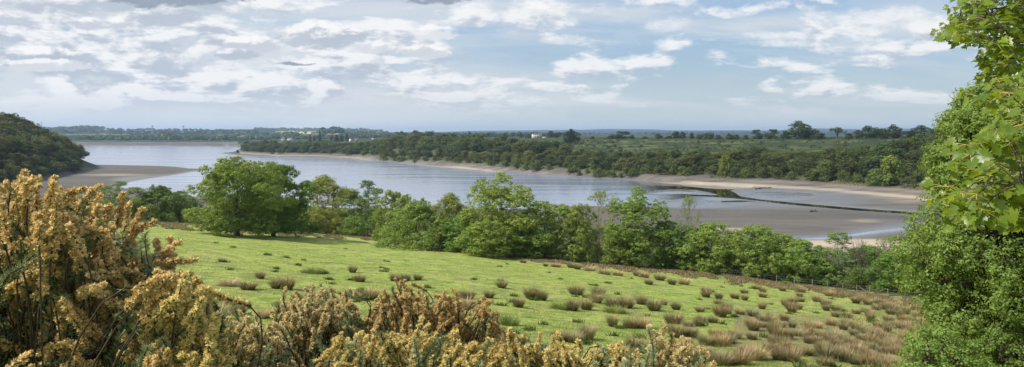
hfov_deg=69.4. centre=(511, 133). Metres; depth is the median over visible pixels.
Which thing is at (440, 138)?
woodland tree
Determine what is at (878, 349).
rush clump
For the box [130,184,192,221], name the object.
sallow bush
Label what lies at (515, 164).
shore bush
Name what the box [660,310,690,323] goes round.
rush clump
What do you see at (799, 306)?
rush clump
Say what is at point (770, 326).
rush clump
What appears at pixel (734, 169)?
shore bush
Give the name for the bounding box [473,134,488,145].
woodland tree
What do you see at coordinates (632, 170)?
shore bush
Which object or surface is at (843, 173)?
shore bush
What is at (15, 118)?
hill tree
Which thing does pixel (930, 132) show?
heath tree
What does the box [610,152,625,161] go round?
woodland tree
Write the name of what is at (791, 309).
rush clump
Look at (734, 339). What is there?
rush clump
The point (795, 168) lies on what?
woodland tree
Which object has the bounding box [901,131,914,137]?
heath tree
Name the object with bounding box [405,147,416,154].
woodland tree
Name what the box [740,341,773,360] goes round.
grass tussock
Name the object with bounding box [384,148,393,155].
woodland tree
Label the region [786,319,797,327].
rush clump
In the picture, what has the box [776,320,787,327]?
rush clump
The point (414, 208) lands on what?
sallow bush
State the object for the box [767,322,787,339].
rush clump
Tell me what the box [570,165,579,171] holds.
shore bush
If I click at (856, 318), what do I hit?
dry grass
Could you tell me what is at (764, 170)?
shore bush
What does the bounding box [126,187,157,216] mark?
birch tree
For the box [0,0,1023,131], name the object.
sky
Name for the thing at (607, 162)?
woodland tree
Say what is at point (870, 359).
grass tussock
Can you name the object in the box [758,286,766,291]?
rush clump
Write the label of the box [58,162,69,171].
hill tree
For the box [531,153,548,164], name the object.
woodland tree
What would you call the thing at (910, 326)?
grass tussock
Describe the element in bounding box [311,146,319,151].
woodland tree
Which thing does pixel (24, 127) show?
hill tree
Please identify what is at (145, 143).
dam
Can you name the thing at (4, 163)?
hill tree
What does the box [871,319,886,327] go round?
rush clump
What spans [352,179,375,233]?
birch tree
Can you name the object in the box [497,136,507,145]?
woodland tree
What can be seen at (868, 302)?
rush clump
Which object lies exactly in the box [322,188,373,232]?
willow tree
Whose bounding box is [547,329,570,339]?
rush clump
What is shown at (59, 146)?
hill tree
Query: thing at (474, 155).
woodland tree
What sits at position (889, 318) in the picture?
rush clump
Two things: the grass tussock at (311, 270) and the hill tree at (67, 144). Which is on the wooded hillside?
the hill tree at (67, 144)
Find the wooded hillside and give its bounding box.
[0,151,99,183]
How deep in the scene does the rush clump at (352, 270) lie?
64.19 m
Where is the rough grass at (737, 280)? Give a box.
[150,219,918,305]
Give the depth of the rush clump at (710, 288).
79.73 m
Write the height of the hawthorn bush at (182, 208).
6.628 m
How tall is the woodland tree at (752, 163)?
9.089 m
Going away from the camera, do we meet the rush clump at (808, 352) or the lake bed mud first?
the rush clump at (808, 352)
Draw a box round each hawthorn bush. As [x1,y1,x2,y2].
[103,197,118,219]
[118,194,136,219]
[122,202,148,220]
[142,204,166,220]
[150,198,182,218]
[168,202,196,221]
[316,209,347,233]
[331,214,370,235]
[356,212,377,235]
[364,214,384,236]
[594,251,617,263]
[638,250,653,264]
[815,266,840,284]
[833,272,858,287]
[837,267,872,289]
[866,278,898,292]
[890,321,1000,366]
[947,316,1023,366]
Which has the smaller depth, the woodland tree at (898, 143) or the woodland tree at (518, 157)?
the woodland tree at (898, 143)
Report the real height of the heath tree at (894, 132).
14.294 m
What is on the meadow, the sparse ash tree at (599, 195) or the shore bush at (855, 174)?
the sparse ash tree at (599, 195)
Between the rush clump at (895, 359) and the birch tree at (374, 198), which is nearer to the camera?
the rush clump at (895, 359)
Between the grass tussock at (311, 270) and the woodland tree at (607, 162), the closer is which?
the grass tussock at (311, 270)
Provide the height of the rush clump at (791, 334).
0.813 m
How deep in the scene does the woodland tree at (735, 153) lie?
484.96 m
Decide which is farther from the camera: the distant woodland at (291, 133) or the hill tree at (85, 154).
the distant woodland at (291, 133)
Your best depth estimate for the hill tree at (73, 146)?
623.75 m
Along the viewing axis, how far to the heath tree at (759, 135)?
802.33 m
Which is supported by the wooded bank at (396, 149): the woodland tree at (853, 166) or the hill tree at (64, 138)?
the woodland tree at (853, 166)
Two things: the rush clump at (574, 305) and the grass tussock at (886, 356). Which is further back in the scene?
the rush clump at (574, 305)
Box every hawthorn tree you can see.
[881,80,1023,366]
[974,229,1023,366]
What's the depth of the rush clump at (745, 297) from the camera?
73.90 m
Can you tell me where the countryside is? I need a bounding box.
[52,128,927,144]
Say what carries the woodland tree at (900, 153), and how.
on the wooded bank at (396, 149)
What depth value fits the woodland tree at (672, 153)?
510.52 m
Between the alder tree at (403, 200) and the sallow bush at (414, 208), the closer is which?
the sallow bush at (414, 208)
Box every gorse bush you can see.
[0,168,212,366]
[104,269,262,366]
[223,306,305,366]
[266,283,370,366]
[312,315,509,366]
[350,277,517,355]
[457,327,641,366]
[609,322,716,366]
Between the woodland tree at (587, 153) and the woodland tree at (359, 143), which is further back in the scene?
the woodland tree at (359, 143)
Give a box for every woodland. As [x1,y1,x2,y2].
[40,125,398,139]
[358,131,580,137]
[578,131,935,134]
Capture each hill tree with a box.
[0,111,19,120]
[0,113,16,120]
[0,114,13,121]
[0,116,11,128]
[0,121,17,133]
[0,128,8,135]
[0,136,15,152]
[0,138,10,151]
[0,151,16,162]
[0,159,14,169]
[0,170,6,181]
[2,163,20,177]
[3,135,17,153]
[4,125,15,131]
[5,136,26,154]
[6,130,15,135]
[6,168,16,179]
[8,122,23,130]
[9,116,19,122]
[11,136,29,151]
[12,153,32,163]
[15,138,38,155]
[16,130,34,140]
[17,161,36,174]
[18,117,33,124]
[19,134,35,151]
[20,125,34,135]
[23,122,41,129]
[24,153,40,167]
[27,152,43,161]
[31,129,42,137]
[31,139,44,154]
[31,140,48,154]
[34,137,50,150]
[34,166,48,177]
[40,134,57,144]
[41,131,54,140]
[43,163,53,172]
[44,156,53,163]
[45,142,56,153]
[48,160,59,167]
[50,134,62,143]
[50,163,62,174]
[55,143,74,158]
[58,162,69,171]
[59,136,69,145]
[59,156,76,167]
[61,141,72,148]
[69,139,77,149]
[69,160,80,171]
[72,156,84,166]
[74,145,89,158]
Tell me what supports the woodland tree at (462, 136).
on the heath field
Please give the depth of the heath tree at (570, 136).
799.25 m
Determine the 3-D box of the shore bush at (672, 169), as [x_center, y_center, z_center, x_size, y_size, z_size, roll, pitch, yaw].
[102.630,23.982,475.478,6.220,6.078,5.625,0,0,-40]
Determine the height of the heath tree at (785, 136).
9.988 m
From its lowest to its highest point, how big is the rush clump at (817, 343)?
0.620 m
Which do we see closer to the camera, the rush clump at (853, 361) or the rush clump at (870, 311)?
the rush clump at (853, 361)
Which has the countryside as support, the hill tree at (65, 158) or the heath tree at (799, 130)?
the heath tree at (799, 130)
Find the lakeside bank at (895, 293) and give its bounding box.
[112,206,968,302]
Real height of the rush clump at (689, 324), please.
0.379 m
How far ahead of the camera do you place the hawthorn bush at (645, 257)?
131.66 m
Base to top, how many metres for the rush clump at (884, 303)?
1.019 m
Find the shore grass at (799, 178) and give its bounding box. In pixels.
[676,171,947,194]
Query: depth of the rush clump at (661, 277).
92.79 m
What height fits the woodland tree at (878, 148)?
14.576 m
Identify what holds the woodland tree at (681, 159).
on the wooded bank at (396, 149)
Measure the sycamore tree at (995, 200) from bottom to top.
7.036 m
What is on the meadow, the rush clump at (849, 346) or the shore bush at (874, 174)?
the rush clump at (849, 346)
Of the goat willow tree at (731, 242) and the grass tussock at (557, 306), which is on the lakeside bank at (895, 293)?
the goat willow tree at (731, 242)
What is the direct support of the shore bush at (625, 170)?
on the lake bed mud
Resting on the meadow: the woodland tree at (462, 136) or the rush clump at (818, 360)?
the rush clump at (818, 360)
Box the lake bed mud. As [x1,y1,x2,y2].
[1,142,977,261]
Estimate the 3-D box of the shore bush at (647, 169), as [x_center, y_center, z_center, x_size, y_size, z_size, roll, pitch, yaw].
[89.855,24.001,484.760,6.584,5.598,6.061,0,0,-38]
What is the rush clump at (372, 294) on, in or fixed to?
on the meadow
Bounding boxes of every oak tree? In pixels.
[180,155,298,236]
[228,161,318,236]
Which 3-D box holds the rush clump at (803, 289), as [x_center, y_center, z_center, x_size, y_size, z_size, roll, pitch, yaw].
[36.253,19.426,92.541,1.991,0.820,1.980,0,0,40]
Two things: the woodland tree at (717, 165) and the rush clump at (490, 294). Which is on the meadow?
the rush clump at (490, 294)
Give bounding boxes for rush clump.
[225,298,256,314]
[234,279,265,289]
[254,270,266,278]
[267,274,282,288]
[274,273,298,289]
[348,264,359,272]
[352,272,368,281]
[356,286,381,299]
[386,272,402,281]
[399,272,413,280]
[410,272,423,279]
[457,287,479,298]
[479,287,496,297]
[494,278,507,287]
[510,295,527,307]
[522,286,540,298]
[533,288,550,300]
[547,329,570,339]
[563,298,581,310]
[565,281,586,294]
[566,262,576,267]
[571,321,600,339]
[572,264,581,268]
[578,296,596,309]
[586,288,606,302]
[588,284,606,294]
[600,293,622,307]
[605,312,620,326]
[617,293,637,308]
[618,333,645,348]
[621,315,642,328]
[633,293,649,304]
[641,276,654,284]
[643,296,665,310]
[651,272,668,280]
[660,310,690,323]
[666,278,677,284]
[666,322,687,337]
[670,301,681,309]
[680,320,696,326]
[681,324,703,337]
[691,315,705,326]
[694,305,705,311]
[694,313,708,320]
[695,331,721,345]
[699,286,712,292]
[700,288,711,297]
[706,327,723,336]
[707,315,720,322]
[708,300,731,317]
[712,327,731,336]
[713,292,724,299]
[718,301,733,308]
[723,332,738,343]
[728,328,742,338]
[730,291,742,298]
[734,307,745,314]
[739,288,750,293]
[740,292,749,300]
[743,308,760,316]
[743,317,764,330]
[745,332,758,339]
[750,283,762,288]
[753,313,772,321]
[756,301,766,308]
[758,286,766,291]
[758,292,767,297]
[760,317,783,333]
[761,341,780,351]
[763,314,777,322]
[765,331,779,343]
[765,342,785,352]
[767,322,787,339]
[767,345,791,360]
[773,339,793,347]
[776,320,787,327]
[777,334,792,342]
[779,313,790,320]
[780,297,788,305]
[783,326,795,339]
[784,300,795,307]
[784,304,800,312]
[784,344,804,353]
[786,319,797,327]
[788,296,799,303]
[791,301,805,308]
[795,296,806,301]
[796,287,806,292]
[797,343,814,355]
[800,335,818,343]
[801,324,814,334]
[803,321,814,329]
[806,334,823,343]
[811,340,848,359]
[812,329,828,336]
[812,354,839,366]
[813,339,829,348]
[818,297,833,304]
[818,332,839,341]
[819,302,832,310]
[823,334,844,346]
[827,303,843,311]
[830,310,842,316]
[835,340,857,349]
[835,343,866,361]
[836,320,851,329]
[839,317,854,324]
[840,311,858,317]
[840,335,861,346]
[845,328,860,335]
[845,354,863,364]
[848,321,860,328]
[849,295,863,303]
[850,307,861,313]
[851,323,871,332]
[852,332,866,339]
[855,344,873,355]
[857,305,873,312]
[860,297,875,304]
[860,339,878,349]
[862,328,876,336]
[864,308,877,316]
[864,311,877,319]
[864,349,882,358]
[869,303,883,309]
[869,329,888,338]
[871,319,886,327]
[871,345,890,353]
[873,301,893,309]
[876,339,887,348]
[879,313,896,321]
[879,322,893,331]
[882,318,896,327]
[883,354,900,366]
[884,308,898,314]
[885,303,901,310]
[893,309,908,316]
[895,313,909,320]
[898,318,914,325]
[899,304,912,313]
[907,314,920,322]
[909,304,920,310]
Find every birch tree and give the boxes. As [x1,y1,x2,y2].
[93,185,117,204]
[104,181,134,213]
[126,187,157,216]
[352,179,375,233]
[366,188,388,236]
[817,231,857,286]
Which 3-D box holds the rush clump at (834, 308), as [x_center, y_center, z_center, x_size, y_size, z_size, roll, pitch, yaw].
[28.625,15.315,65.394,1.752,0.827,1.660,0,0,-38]
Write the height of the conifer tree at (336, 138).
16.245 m
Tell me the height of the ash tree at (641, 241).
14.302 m
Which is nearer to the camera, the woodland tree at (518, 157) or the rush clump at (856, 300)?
the rush clump at (856, 300)
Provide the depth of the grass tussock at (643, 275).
95.75 m
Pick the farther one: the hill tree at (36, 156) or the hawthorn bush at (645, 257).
the hill tree at (36, 156)
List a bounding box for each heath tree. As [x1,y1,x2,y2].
[562,129,580,143]
[608,131,630,138]
[671,131,679,138]
[679,132,686,138]
[704,132,714,138]
[725,133,733,139]
[751,129,763,138]
[763,129,778,138]
[779,130,792,138]
[781,121,814,138]
[804,129,818,138]
[809,133,827,138]
[844,133,854,138]
[853,130,863,138]
[857,125,877,137]
[871,127,889,138]
[883,124,902,138]
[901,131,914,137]
[905,125,930,136]
[925,129,941,140]
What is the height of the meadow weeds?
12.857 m
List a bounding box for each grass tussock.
[214,277,245,286]
[217,297,236,317]
[251,306,270,318]
[297,265,329,273]
[454,294,477,309]
[498,311,520,325]
[546,297,569,309]
[550,262,564,266]
[559,328,585,342]
[582,264,598,270]
[595,267,612,274]
[600,304,628,313]
[612,270,625,275]
[631,313,653,328]
[635,270,651,277]
[676,276,691,284]
[704,328,732,346]
[705,343,738,365]
[725,340,761,365]
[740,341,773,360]
[777,342,808,361]
[790,325,811,336]
[806,319,826,327]
[811,294,822,301]
[820,288,835,295]
[824,316,838,325]
[826,328,844,338]
[831,343,850,353]
[847,338,872,352]
[858,350,879,364]
[861,330,879,342]
[868,295,881,303]
[872,353,894,366]
[877,350,895,361]
[881,341,901,354]
[885,335,903,346]
[894,319,909,329]
[896,330,907,338]
[903,323,920,331]
[909,309,923,317]
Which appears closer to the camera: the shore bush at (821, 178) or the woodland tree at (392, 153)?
the shore bush at (821, 178)
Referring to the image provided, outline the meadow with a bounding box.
[108,221,956,366]
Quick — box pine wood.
[318,126,344,133]
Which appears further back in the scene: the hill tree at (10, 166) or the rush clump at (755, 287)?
the hill tree at (10, 166)
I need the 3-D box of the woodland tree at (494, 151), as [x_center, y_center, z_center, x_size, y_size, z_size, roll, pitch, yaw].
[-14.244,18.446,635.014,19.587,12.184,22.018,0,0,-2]
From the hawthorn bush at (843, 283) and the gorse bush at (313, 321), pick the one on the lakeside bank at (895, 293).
the hawthorn bush at (843, 283)
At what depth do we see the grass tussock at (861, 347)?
36.47 m
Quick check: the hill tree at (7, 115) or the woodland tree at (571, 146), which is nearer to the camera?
the hill tree at (7, 115)
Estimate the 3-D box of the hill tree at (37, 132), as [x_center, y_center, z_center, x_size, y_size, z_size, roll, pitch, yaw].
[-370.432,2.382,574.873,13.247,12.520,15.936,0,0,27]
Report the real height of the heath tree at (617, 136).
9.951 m
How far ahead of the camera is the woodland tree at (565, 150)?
590.04 m
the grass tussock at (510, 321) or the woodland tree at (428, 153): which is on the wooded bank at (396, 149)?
the woodland tree at (428, 153)
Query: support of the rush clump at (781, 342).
on the meadow
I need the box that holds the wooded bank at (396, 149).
[240,145,937,183]
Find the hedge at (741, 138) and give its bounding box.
[546,136,907,139]
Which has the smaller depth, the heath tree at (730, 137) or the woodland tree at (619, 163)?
the woodland tree at (619, 163)
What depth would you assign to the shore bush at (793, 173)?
424.77 m
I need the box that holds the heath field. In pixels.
[272,138,939,157]
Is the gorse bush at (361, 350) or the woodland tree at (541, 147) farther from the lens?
the woodland tree at (541, 147)
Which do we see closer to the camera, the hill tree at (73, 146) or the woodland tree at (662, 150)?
the woodland tree at (662, 150)
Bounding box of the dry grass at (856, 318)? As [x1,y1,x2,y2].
[777,294,959,366]
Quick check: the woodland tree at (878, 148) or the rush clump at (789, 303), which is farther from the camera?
the woodland tree at (878, 148)
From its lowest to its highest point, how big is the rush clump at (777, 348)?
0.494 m
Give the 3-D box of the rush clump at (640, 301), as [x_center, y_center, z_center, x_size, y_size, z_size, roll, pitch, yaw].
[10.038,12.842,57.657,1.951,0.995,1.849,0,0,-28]
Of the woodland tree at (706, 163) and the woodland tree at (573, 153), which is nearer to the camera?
the woodland tree at (706, 163)
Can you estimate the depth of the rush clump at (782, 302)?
70.32 m
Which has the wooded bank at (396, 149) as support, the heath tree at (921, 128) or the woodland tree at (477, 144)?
the woodland tree at (477, 144)
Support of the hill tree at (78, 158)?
on the wooded hillside
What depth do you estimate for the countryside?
3639.68 m
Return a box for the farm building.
[531,133,545,137]
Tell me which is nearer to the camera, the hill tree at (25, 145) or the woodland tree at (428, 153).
the hill tree at (25, 145)
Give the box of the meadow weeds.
[213,242,902,366]
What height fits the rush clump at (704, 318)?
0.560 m
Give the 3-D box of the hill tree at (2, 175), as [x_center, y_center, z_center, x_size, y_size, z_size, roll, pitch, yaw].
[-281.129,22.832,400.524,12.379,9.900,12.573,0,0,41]
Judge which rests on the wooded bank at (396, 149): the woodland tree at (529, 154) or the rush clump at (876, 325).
the woodland tree at (529, 154)
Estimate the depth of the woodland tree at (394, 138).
922.77 m
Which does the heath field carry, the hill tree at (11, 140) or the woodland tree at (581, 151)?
the woodland tree at (581, 151)
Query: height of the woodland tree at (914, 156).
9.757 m
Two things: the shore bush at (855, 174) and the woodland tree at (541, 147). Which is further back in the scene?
the woodland tree at (541, 147)
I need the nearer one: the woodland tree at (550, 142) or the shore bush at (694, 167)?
the shore bush at (694, 167)
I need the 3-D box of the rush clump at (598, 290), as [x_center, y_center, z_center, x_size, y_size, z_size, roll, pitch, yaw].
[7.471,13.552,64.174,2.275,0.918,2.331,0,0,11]
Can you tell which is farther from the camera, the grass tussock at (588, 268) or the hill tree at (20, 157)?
the hill tree at (20, 157)
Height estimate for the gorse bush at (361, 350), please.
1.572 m
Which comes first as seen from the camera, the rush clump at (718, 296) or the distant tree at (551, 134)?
the rush clump at (718, 296)
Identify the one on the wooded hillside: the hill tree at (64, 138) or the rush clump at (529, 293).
the hill tree at (64, 138)
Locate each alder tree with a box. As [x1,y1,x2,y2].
[155,191,203,222]
[371,190,408,237]
[384,193,421,240]
[505,200,588,259]
[646,220,687,269]
[776,239,829,284]
[803,245,836,285]
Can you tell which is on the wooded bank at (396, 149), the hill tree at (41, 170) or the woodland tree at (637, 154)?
the woodland tree at (637, 154)
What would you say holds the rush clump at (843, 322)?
on the meadow
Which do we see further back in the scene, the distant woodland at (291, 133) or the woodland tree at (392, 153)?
the distant woodland at (291, 133)
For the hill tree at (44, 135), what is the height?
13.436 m
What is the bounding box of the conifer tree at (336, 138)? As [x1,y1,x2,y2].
[333,134,338,141]
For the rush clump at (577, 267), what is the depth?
103.02 m
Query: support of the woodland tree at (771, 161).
on the wooded bank at (396, 149)
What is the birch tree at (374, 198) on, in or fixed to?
on the lakeside bank at (895, 293)
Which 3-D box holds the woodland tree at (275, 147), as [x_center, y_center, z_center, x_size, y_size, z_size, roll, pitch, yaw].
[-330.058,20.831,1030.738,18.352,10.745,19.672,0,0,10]
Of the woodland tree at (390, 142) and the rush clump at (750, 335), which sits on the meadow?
the rush clump at (750, 335)
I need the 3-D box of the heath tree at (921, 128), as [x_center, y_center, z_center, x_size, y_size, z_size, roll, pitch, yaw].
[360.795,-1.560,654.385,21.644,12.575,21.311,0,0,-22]
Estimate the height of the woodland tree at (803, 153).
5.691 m
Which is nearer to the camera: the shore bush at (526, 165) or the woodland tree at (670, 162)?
the woodland tree at (670, 162)
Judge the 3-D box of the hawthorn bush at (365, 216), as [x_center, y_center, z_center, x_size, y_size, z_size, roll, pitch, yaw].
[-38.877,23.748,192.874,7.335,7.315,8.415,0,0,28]
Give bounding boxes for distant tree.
[410,130,422,137]
[425,130,434,137]
[547,131,554,137]
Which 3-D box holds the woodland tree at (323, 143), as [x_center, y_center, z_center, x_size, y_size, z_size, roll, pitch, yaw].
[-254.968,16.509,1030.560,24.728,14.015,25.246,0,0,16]
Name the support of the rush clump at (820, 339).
on the meadow
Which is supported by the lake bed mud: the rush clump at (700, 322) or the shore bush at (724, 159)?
the shore bush at (724, 159)
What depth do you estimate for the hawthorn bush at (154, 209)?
187.18 m
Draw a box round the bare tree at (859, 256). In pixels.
[843,230,886,289]
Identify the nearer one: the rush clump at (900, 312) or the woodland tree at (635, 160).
the rush clump at (900, 312)
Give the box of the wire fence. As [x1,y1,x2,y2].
[695,266,915,297]
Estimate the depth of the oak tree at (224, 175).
125.72 m
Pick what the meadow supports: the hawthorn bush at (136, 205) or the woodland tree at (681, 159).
the hawthorn bush at (136, 205)
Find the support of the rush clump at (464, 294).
on the meadow
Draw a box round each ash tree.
[456,171,542,256]
[464,177,496,234]
[579,189,621,262]
[599,185,678,267]
[675,194,701,257]
[863,235,902,278]
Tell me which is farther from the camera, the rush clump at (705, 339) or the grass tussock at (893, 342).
the grass tussock at (893, 342)
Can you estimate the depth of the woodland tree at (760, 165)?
450.06 m
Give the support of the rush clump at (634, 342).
on the meadow
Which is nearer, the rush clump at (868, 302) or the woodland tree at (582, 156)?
the rush clump at (868, 302)
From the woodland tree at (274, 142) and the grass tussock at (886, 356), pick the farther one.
the woodland tree at (274, 142)
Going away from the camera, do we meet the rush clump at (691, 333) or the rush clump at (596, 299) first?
the rush clump at (691, 333)
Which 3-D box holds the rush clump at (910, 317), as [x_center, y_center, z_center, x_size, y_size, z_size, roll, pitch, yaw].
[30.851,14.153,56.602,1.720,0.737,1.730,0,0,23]
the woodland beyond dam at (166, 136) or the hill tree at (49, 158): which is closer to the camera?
the hill tree at (49, 158)
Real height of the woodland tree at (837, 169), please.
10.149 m
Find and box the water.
[82,146,938,238]
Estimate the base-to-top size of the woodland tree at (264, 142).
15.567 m
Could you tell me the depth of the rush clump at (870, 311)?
61.11 m
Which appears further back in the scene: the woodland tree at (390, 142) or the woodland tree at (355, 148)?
the woodland tree at (355, 148)
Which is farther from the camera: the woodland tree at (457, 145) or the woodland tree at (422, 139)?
the woodland tree at (422, 139)
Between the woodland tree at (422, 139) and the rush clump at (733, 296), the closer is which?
the rush clump at (733, 296)
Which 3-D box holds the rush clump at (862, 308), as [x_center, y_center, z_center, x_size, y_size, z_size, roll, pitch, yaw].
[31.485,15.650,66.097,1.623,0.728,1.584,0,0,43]
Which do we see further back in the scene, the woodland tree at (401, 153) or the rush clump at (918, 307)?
the woodland tree at (401, 153)
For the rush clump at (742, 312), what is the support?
on the meadow
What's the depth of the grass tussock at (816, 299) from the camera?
76.87 m
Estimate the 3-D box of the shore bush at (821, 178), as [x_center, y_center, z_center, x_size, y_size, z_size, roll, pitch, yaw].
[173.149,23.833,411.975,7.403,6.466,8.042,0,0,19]
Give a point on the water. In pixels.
(431, 184)
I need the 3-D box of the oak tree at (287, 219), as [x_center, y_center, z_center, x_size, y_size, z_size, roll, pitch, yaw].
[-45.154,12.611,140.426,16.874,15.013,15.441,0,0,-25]
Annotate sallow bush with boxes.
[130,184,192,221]
[277,196,319,233]
[370,214,404,240]
[373,198,455,251]
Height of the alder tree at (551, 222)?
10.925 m
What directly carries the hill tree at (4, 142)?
on the wooded hillside
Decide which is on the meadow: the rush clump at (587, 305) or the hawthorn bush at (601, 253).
the rush clump at (587, 305)
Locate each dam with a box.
[59,133,358,140]
[73,142,223,145]
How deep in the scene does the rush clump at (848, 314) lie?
58.42 m
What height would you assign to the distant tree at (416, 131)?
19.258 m
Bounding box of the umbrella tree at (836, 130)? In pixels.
[829,127,846,138]
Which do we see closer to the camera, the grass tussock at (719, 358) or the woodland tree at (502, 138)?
the grass tussock at (719, 358)
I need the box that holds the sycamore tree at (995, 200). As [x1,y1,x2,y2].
[918,0,1023,234]
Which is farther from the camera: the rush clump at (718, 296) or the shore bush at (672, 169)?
the shore bush at (672, 169)
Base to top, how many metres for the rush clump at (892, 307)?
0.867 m
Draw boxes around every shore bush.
[379,154,388,160]
[499,160,510,166]
[513,161,519,168]
[521,162,529,169]
[529,162,540,169]
[533,160,544,168]
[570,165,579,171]
[591,167,605,176]
[608,171,617,176]
[622,166,634,175]
[627,168,639,175]
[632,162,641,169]
[644,166,653,173]
[653,164,667,174]
[663,163,677,173]
[666,166,676,174]
[677,166,690,175]
[687,164,704,174]
[704,165,717,173]
[708,168,718,174]
[717,154,731,175]
[726,166,740,176]
[729,168,751,177]
[739,169,754,177]
[753,167,772,177]
[771,168,784,178]
[784,171,798,179]
[802,170,818,179]
[807,159,841,180]
[817,171,830,180]
[821,172,830,181]
[837,169,849,181]
[843,175,851,181]
[848,172,862,182]
[852,174,865,182]
[864,168,899,185]
[879,155,904,184]
[885,174,898,185]
[899,176,919,187]
[911,171,924,181]
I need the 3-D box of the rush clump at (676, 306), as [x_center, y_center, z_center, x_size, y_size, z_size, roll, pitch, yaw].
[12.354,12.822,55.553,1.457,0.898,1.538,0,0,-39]
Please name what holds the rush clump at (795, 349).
on the meadow
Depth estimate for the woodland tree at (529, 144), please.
630.30 m
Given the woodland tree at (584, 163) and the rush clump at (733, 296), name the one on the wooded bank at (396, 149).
the woodland tree at (584, 163)
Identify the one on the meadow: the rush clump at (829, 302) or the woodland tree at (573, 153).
the rush clump at (829, 302)
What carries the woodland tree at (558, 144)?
on the heath field
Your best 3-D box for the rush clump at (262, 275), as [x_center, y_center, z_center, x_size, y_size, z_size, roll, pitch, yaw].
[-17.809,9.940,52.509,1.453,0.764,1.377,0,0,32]
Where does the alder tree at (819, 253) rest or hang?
on the lakeside bank at (895, 293)
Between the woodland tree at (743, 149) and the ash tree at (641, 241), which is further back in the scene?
the woodland tree at (743, 149)
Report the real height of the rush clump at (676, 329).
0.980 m
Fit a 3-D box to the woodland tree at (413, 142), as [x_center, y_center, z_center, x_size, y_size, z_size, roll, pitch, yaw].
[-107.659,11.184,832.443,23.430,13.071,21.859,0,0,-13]
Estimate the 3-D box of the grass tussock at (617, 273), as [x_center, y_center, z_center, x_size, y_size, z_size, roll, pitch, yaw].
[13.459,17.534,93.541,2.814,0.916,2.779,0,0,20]
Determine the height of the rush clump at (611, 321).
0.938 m
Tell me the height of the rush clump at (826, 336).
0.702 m
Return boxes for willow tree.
[298,174,353,232]
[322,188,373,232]
[428,192,469,250]
[441,215,483,251]
[453,219,518,258]
[502,225,555,258]
[555,203,602,262]
[599,227,636,265]
[662,224,708,269]
[676,221,737,274]
[714,234,755,274]
[725,223,786,277]
[755,232,803,280]
[843,244,886,285]
[864,252,910,292]
[900,256,957,293]
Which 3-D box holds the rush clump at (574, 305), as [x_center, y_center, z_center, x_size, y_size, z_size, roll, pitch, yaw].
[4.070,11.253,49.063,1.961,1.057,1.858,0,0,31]
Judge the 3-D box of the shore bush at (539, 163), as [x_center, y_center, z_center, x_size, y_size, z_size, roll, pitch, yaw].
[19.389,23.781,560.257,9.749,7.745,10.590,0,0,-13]
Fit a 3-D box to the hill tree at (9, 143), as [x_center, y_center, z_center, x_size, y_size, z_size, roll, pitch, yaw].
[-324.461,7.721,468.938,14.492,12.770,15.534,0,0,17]
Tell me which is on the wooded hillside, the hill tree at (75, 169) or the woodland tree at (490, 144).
the hill tree at (75, 169)
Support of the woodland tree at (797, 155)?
on the wooded bank at (396, 149)
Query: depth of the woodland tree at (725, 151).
517.68 m
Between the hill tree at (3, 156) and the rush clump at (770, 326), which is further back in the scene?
the hill tree at (3, 156)
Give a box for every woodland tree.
[256,144,268,151]
[258,140,268,144]
[264,140,278,146]
[270,145,278,151]
[280,141,295,148]
[281,144,289,151]
[287,144,299,151]
[310,141,321,148]
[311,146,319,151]
[321,141,336,148]
[327,147,337,152]
[334,142,348,147]
[348,145,362,153]
[354,141,364,149]
[362,148,368,153]
[369,145,377,153]
[382,137,397,147]
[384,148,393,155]
[387,134,402,145]
[388,151,397,156]
[394,133,406,143]
[394,139,407,148]
[397,148,409,155]
[403,133,418,142]
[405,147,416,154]
[408,138,418,147]
[410,146,423,156]
[415,133,431,143]
[415,136,433,148]
[418,138,438,149]
[422,150,432,156]
[432,134,443,143]
[434,147,443,157]
[435,141,447,147]
[436,133,450,143]
[443,146,458,157]
[446,133,457,143]
[451,150,462,156]
[452,141,468,150]
[456,134,471,144]
[456,136,482,150]
[458,150,468,159]
[467,138,487,151]
[468,151,481,158]
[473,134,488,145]
[479,152,488,160]
[481,139,498,151]
[485,148,504,160]
[493,140,504,150]
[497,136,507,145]
[499,151,515,161]
[500,138,523,152]
[511,140,530,153]
[511,153,528,161]
[518,151,534,163]
[521,140,545,153]
[531,142,553,155]
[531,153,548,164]
[538,139,557,149]
[543,147,557,157]
[543,155,555,165]
[550,140,563,150]
[552,144,571,157]
[555,155,566,165]
[559,143,574,152]
[564,155,583,166]
[570,152,578,160]
[574,158,590,167]
[576,149,587,154]
[577,154,591,162]
[583,151,594,157]
[589,149,605,161]
[589,156,603,169]
[597,156,618,169]
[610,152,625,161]
[610,157,627,169]
[622,157,644,169]
[631,152,644,158]
[631,159,652,168]
[642,151,655,162]
[647,157,663,170]
[652,152,667,159]
[654,149,667,157]
[663,150,680,160]
[663,158,679,170]
[673,155,698,169]
[679,154,707,171]
[696,151,710,164]
[701,150,711,158]
[701,159,718,169]
[707,154,722,163]
[712,158,732,169]
[721,149,734,155]
[726,150,750,164]
[736,147,747,158]
[742,150,764,165]
[746,160,758,173]
[748,146,767,155]
[754,162,770,174]
[756,151,780,161]
[762,156,793,172]
[771,151,793,166]
[785,156,806,173]
[788,152,802,165]
[796,151,808,157]
[796,157,821,173]
[807,151,826,166]
[815,147,842,163]
[830,160,850,175]
[835,145,866,162]
[839,160,868,175]
[853,148,878,163]
[856,145,872,155]
[857,158,882,174]
[859,143,902,164]
[883,148,907,166]
[886,138,916,154]
[902,150,924,165]
[903,162,924,178]
[905,133,928,152]
[919,145,934,161]
[922,160,936,177]
[928,132,946,145]
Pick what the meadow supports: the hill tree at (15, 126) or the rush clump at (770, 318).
the rush clump at (770, 318)

